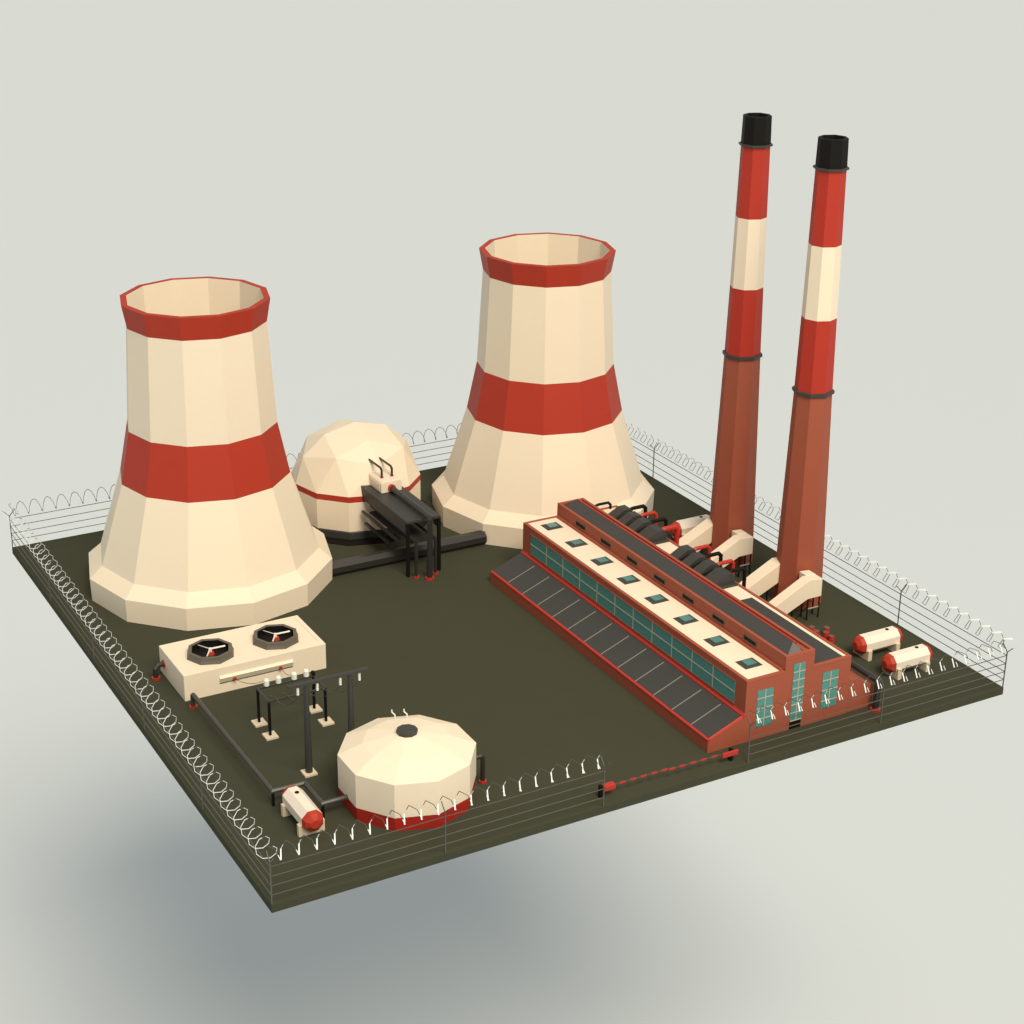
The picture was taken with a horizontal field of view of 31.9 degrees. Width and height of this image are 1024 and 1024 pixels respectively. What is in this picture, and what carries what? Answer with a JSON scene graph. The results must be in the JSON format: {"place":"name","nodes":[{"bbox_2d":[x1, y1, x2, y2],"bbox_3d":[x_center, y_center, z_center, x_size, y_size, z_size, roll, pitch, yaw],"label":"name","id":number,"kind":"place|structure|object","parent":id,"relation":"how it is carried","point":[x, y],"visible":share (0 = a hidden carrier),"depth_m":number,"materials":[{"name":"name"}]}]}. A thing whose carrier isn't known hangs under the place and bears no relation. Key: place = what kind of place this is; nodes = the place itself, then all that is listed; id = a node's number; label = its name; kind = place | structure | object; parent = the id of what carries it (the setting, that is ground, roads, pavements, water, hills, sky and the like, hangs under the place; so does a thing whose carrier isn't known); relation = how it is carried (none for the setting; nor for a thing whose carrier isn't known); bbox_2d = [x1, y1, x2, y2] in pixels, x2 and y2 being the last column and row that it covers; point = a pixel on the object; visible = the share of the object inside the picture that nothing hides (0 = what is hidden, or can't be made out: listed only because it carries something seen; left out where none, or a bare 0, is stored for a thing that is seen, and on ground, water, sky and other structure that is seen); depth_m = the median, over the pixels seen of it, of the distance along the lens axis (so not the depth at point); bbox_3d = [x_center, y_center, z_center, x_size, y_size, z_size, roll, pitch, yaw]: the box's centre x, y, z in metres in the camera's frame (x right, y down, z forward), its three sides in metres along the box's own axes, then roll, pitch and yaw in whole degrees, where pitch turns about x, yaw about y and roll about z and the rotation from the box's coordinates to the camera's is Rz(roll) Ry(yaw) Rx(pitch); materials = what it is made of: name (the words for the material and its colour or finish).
{"place":"outdoors","nodes":[
{"label":"outdoors","id":0,"kind":"place"},
{"bbox_2d":[89,276,331,630],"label":"cooling tower","id":1,"kind":"structure","parent":0,"point":[208,525],"depth_m":48.37,"materials":[{"name":"beige paint"}]},
{"bbox_2d":[361,485,440,577],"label":"pipe bridge","id":2,"kind":"structure","parent":0,"point":[398,512],"depth_m":52.07,"materials":[{"name":"grey metal"}]},
{"bbox_2d":[368,457,401,492],"bbox_3d":[-3.871,-1.138,53.415,0.682,0.700,1.301,-12,26,-27],"label":"valve box","id":3,"kind":"object","parent":2,"relation":"on","point":[382,480],"visible":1,"depth_m":53.09,"materials":[{"name":"beige paint"}]},
{"bbox_2d":[12,466,1003,912],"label":"ground","id":4,"kind":"structure","parent":0,"point":[508,686],"depth_m":44.61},
{"bbox_2d":[2,504,276,894],"bbox_3d":[-9.876,3.916,44.804,0.380,1.395,20.418,-12,26,-27],"label":"wire fence","id":5,"kind":"object","parent":4,"relation":"on","point":[124,673],"visible":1,"depth_m":42.95,"materials":[{"name":"metal"}]},
{"bbox_2d":[151,660,164,680],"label":"inlet pipe","id":6,"kind":"object","parent":4,"relation":"on","point":[156,675],"visible":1,"depth_m":45.70,"materials":[{"name":"metal"}]},
{"bbox_2d":[9,423,460,540],"bbox_3d":[-6.078,-1.383,57.512,20.013,1.395,0.382,-12,26,-27],"label":"wire fence","id":7,"kind":"object","parent":4,"relation":"on","point":[114,484],"visible":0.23,"depth_m":53.95,"materials":[{"name":"metal"}]},
{"bbox_2d":[159,615,325,700],"bbox_3d":[-6.901,3.675,46.120,3.825,0.885,1.980,-12,26,-27],"label":"fan unit","id":8,"kind":"object","parent":4,"relation":"on","point":[209,665],"visible":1,"depth_m":45.69,"materials":[{"name":"beige paint"}]},
{"bbox_2d":[189,693,347,818],"bbox_3d":[-6.199,5.704,41.903,1.271,0.430,6.484,-19,30,-38],"label":"supply pipeline","id":9,"kind":"object","parent":4,"relation":"on","point":[194,697],"visible":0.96,"depth_m":40.74,"materials":[{"name":"metal"}]},
{"bbox_2d":[251,669,334,740],"bbox_3d":[-5.346,4.618,43.556,1.765,1.170,1.050,-12,26,-27],"label":"switchyard frame","id":10,"kind":"object","parent":4,"relation":"on","point":[325,721],"visible":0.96,"depth_m":43.58,"materials":[{"name":"metal"}]},
{"bbox_2d":[281,785,324,836],"bbox_3d":[-4.625,6.586,39.585,0.620,0.636,1.500,-12,26,-27],"label":"gas tank","id":11,"kind":"object","parent":4,"relation":"on","point":[299,805],"visible":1,"depth_m":39.27,"materials":[{"name":"beige metal"}]},
{"bbox_2d":[287,666,367,777],"bbox_3d":[-4.214,4.867,41.410,1.980,2.400,0.320,-12,26,-27],"label":"line gantry","id":12,"kind":"object","parent":4,"relation":"on","point":[309,770],"visible":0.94,"depth_m":41.21,"materials":[{"name":"metal"}]},
{"bbox_2d":[292,419,426,545],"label":"reactor dome","id":13,"kind":"structure","parent":4,"relation":"on","point":[333,467],"depth_m":53.90,"materials":[{"name":"beige paint"}]},
{"bbox_2d":[370,505,418,578],"bbox_3d":[-3.458,0.845,52.585,0.157,1.166,3.098,-12,26,-27],"label":"feed pipe","id":14,"kind":"object","parent":4,"relation":"on","point":[416,575],"visible":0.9,"depth_m":51.44,"materials":[{"name":"metal"}]},
{"bbox_2d":[337,709,475,831],"bbox_3d":[-2.361,5.646,40.498,2.999,1.712,3.150,-12,26,-27],"label":"storage tank","id":15,"kind":"object","parent":4,"relation":"on","point":[398,764],"visible":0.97,"depth_m":39.60,"materials":[{"name":"beige metal"}]},
{"bbox_2d":[332,530,486,575],"bbox_3d":[-3.161,1.216,52.648,5.285,0.410,0.410,-12,26,-27],"label":"pipe","id":16,"kind":"object","parent":4,"relation":"on","point":[390,556],"depth_m":52.39,"materials":[{"name":"metal"}]},
{"bbox_2d":[388,484,434,580],"bbox_3d":[-2.941,0.572,52.189,0.274,1.991,2.762,-11,26,-26],"label":"steam pipe","id":17,"kind":"object","parent":4,"relation":"on","point":[415,506],"visible":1,"depth_m":51.31,"materials":[{"name":"metal"}]},
{"bbox_2d":[414,522,437,574],"bbox_3d":[-2.923,0.738,52.856,0.157,1.166,3.108,-12,26,-27],"label":"feed pipe","id":18,"kind":"object","parent":4,"relation":"on","point":[435,571],"visible":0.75,"depth_m":51.73,"materials":[{"name":"metal"}]},
{"bbox_2d":[266,752,609,904],"bbox_3d":[-1.430,6.719,38.410,8.023,1.372,0.390,-12,26,-27],"label":"wire fence","id":19,"kind":"object","parent":4,"relation":"on","point":[369,830],"visible":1,"depth_m":38.28,"materials":[{"name":"metal"}]},
{"bbox_2d":[476,754,486,783],"bbox_3d":[-0.798,5.909,41.156,0.470,0.751,0.190,-12,26,-27],"label":"overflow pipe","id":20,"kind":"object","parent":4,"relation":"on","point":[482,779],"visible":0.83,"depth_m":41.18,"materials":[{"name":"metal"}]},
{"bbox_2d":[598,768,667,797],"bbox_3d":[2.787,6.193,41.140,1.835,0.320,0.160,-12,26,-27],"label":"gate barrier","id":21,"kind":"object","parent":4,"relation":"on","point":[610,785],"visible":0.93,"depth_m":40.79,"materials":[{"name":"red metal"}]},
{"bbox_2d":[491,498,872,752],"bbox_3d":[4.213,2.472,47.739,4.997,2.095,10.860,-12,26,-27],"label":"power station","id":22,"kind":"object","parent":4,"relation":"on","point":[705,664],"visible":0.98,"depth_m":45.70,"materials":[{"name":"red brick"}]},
{"bbox_2d":[595,501,611,508],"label":"roof pipe","id":23,"kind":"object","parent":22,"relation":"on","point":[605,503],"visible":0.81,"depth_m":52.27,"materials":[{"name":"black metal"}]},
{"bbox_2d":[530,534,735,703],"bbox_3d":[2.934,2.615,47.030,0.028,0.628,9.950,-12,26,-27],"label":"side window","id":24,"kind":"structure","parent":22,"relation":"in","point":[703,669],"depth_m":46.52,"materials":[{"name":"teal glass"}]},
{"bbox_2d":[630,504,646,518],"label":"roof pipe","id":25,"kind":"object","parent":22,"relation":"on","point":[643,506],"visible":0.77,"depth_m":51.90,"materials":[{"name":"black metal"}]},
{"bbox_2d":[608,505,668,544],"bbox_3d":[3.541,0.371,50.932,0.760,0.324,2.220,-12,26,-27],"label":"turbine casing","id":26,"kind":"object","parent":22,"relation":"on","point":[647,529],"visible":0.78,"depth_m":50.75,"materials":[{"name":"grey metal"}]},
{"bbox_2d":[640,511,657,524],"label":"roof pipe","id":27,"kind":"object","parent":22,"relation":"on","point":[654,513],"visible":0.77,"depth_m":51.47,"materials":[{"name":"red metal"}]},
{"bbox_2d":[651,517,667,532],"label":"roof pipe","id":28,"kind":"object","parent":22,"relation":"on","point":[664,519],"visible":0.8,"depth_m":51.05,"materials":[{"name":"black metal"}]},
{"bbox_2d":[662,524,679,544],"bbox_3d":[4.420,0.863,50.765,0.708,1.019,0.139,-12,26,-27],"label":"roof pipe","id":29,"kind":"object","parent":22,"relation":"on","point":[675,528],"visible":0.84,"depth_m":50.67,"materials":[{"name":"red metal"}]},
{"bbox_2d":[693,544,710,558],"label":"roof pipe","id":30,"kind":"object","parent":22,"relation":"on","point":[705,546],"visible":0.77,"depth_m":49.32,"materials":[{"name":"red metal"}]},
{"bbox_2d":[670,545,737,588],"bbox_3d":[5.112,1.486,48.327,0.760,0.324,2.280,-12,26,-27],"label":"turbine casing","id":31,"kind":"object","parent":22,"relation":"on","point":[704,566],"visible":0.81,"depth_m":48.14,"materials":[{"name":"grey metal"}]},
{"bbox_2d":[704,551,722,566],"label":"roof pipe","id":32,"kind":"object","parent":22,"relation":"on","point":[718,553],"visible":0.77,"depth_m":48.88,"materials":[{"name":"black metal"}]},
{"bbox_2d":[717,559,734,573],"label":"roof pipe","id":33,"kind":"object","parent":22,"relation":"on","point":[728,561],"visible":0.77,"depth_m":48.41,"materials":[{"name":"red metal"}]},
{"bbox_2d":[728,566,746,587],"bbox_3d":[5.991,1.977,48.147,0.684,1.031,0.102,-12,26,-27],"label":"roof pipe","id":34,"kind":"object","parent":22,"relation":"on","point":[742,568],"visible":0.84,"depth_m":48.08,"materials":[{"name":"black metal"}]},
{"bbox_2d":[755,687,773,727],"bbox_3d":[6.062,4.698,43.072,0.480,1.010,0.030,-12,26,-27],"label":"front window","id":35,"kind":"structure","parent":22,"relation":"in","point":[765,696],"depth_m":43.05,"materials":[{"name":"teal glass"}]},
{"bbox_2d":[789,719,800,729],"bbox_3d":[6.903,5.180,43.801,0.345,0.215,0.016,-12,26,-27],"label":"doorway","id":36,"kind":"structure","parent":22,"relation":"in","point":[797,721],"depth_m":43.79,"materials":[{"name":"black metal"}]},
{"bbox_2d":[789,661,805,721],"bbox_3d":[6.919,4.356,43.442,0.355,1.567,0.030,-12,26,-27],"label":"front window","id":37,"kind":"structure","parent":22,"relation":"in","point":[799,668],"depth_m":43.41,"materials":[{"name":"teal glass"}]},
{"bbox_2d":[820,669,838,709],"bbox_3d":[7.780,4.346,43.958,0.490,1.010,0.030,-12,26,-27],"label":"front window","id":38,"kind":"structure","parent":22,"relation":"in","point":[830,678],"depth_m":43.94,"materials":[{"name":"teal glass"}]},
{"bbox_2d":[670,514,709,538],"bbox_3d":[5.476,0.483,54.386,1.520,0.636,0.620,-12,26,-27],"label":"gas tank","id":39,"kind":"object","parent":4,"relation":"on","point":[686,526],"visible":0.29,"depth_m":54.06,"materials":[{"name":"beige metal"}]},
{"bbox_2d":[679,518,712,553],"bbox_3d":[5.029,0.984,52.415,2.740,1.230,0.420,-12,26,-27],"label":"flue duct","id":40,"kind":"object","parent":4,"relation":"on","point":[700,534],"visible":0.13,"depth_m":52.42,"materials":[{"name":"beige metal"}]},
{"bbox_2d":[668,747,738,770],"bbox_3d":[4.466,5.875,41.944,1.940,0.320,0.145,-12,26,-27],"label":"gate barrier","id":41,"kind":"object","parent":4,"relation":"on","point":[730,753],"visible":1,"depth_m":42.12,"materials":[{"name":"red metal"}]},
{"bbox_2d":[711,529,752,576],"bbox_3d":[5.604,1.390,51.462,2.740,1.234,0.600,-12,26,-27],"label":"flue duct","id":42,"kind":"object","parent":4,"relation":"on","point":[738,543],"visible":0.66,"depth_m":51.51,"materials":[{"name":"beige metal"}]},
{"bbox_2d":[706,113,772,567],"bbox_3d":[6.509,-4.633,50.595,1.275,13.030,1.275,-2,23,-6],"label":"chimney","id":43,"kind":"object","parent":4,"relation":"on","point":[733,496],"visible":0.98,"depth_m":50.26,"materials":[{"name":"red brick"}]},
{"bbox_2d":[739,557,779,600],"bbox_3d":[6.576,2.081,49.851,2.740,1.230,0.420,-12,26,-27],"label":"flue duct","id":44,"kind":"object","parent":4,"relation":"on","point":[762,579],"visible":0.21,"depth_m":49.86,"materials":[{"name":"beige metal"}]},
{"bbox_2d":[769,570,822,619],"bbox_3d":[7.151,2.487,48.897,2.740,1.234,0.600,-12,26,-27],"label":"flue duct","id":45,"kind":"object","parent":4,"relation":"on","point":[806,585],"visible":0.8,"depth_m":48.91,"materials":[{"name":"beige metal"}]},
{"bbox_2d":[772,135,848,609],"bbox_3d":[8.092,-3.525,48.056,1.275,12.990,1.275,18,28,35],"label":"chimney","id":46,"kind":"object","parent":4,"relation":"on","point":[800,545],"visible":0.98,"depth_m":47.71,"materials":[{"name":"red brick"}]},
{"bbox_2d":[626,422,1012,678],"bbox_3d":[7.618,0.346,53.815,0.391,1.379,20.445,-12,26,-27],"label":"wire fence","id":47,"kind":"object","parent":4,"relation":"on","point":[878,567],"visible":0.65,"depth_m":49.91,"materials":[{"name":"metal"}]},
{"bbox_2d":[822,630,828,639],"bbox_3d":[8.429,3.329,48.194,0.180,0.256,0.180,-12,26,-27],"label":"barrel","id":48,"kind":"object","parent":4,"relation":"on","point":[825,634],"visible":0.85,"depth_m":48.12,"materials":[{"name":"red paint"}]},
{"bbox_2d":[823,626,829,632],"bbox_3d":[8.498,3.217,48.461,0.180,0.256,0.180,-12,26,-27],"label":"barrel","id":49,"kind":"object","parent":4,"relation":"on","point":[827,628],"visible":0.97,"depth_m":48.39,"materials":[{"name":"red paint"}]},
{"bbox_2d":[828,634,834,643],"bbox_3d":[8.542,3.416,47.989,0.180,0.256,0.180,-12,26,-27],"label":"barrel","id":50,"kind":"object","parent":4,"relation":"on","point":[831,637],"visible":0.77,"depth_m":47.92,"materials":[{"name":"red paint"}]},
{"bbox_2d":[851,660,880,712],"bbox_3d":[8.557,4.185,45.192,2.006,1.007,0.658,20,30,39],"label":"pipe","id":51,"kind":"object","parent":4,"relation":"on","point":[862,671],"visible":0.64,"depth_m":44.60,"materials":[{"name":"metal"}]},
{"bbox_2d":[852,626,902,660],"bbox_3d":[9.670,3.441,47.473,1.520,0.636,0.620,-12,26,-27],"label":"gas tank","id":52,"kind":"object","parent":4,"relation":"on","point":[865,645],"visible":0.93,"depth_m":47.22,"materials":[{"name":"beige metal"}]},
{"bbox_2d":[746,637,1013,762],"bbox_3d":[9.063,4.570,43.821,8.023,1.372,0.390,-12,26,-27],"label":"wire fence","id":53,"kind":"object","parent":4,"relation":"on","point":[882,699],"visible":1,"depth_m":43.72,"materials":[{"name":"metal"}]},
{"bbox_2d":[881,644,932,679],"bbox_3d":[10.243,3.846,46.525,1.520,0.636,0.620,-12,26,-27],"label":"gas tank","id":54,"kind":"object","parent":4,"relation":"on","point":[912,656],"visible":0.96,"depth_m":46.27,"materials":[{"name":"beige metal"}]},
{"bbox_2d":[0,0,1023,1023],"bbox_3d":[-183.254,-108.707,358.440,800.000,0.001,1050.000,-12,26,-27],"label":"floor","id":55,"kind":"structure","parent":0,"point":[351,186],"depth_m":126.95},
{"bbox_2d":[432,232,653,548],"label":"cooling tower","id":56,"kind":"structure","parent":0,"point":[543,432],"depth_m":53.42,"materials":[{"name":"beige paint"}]}
]}

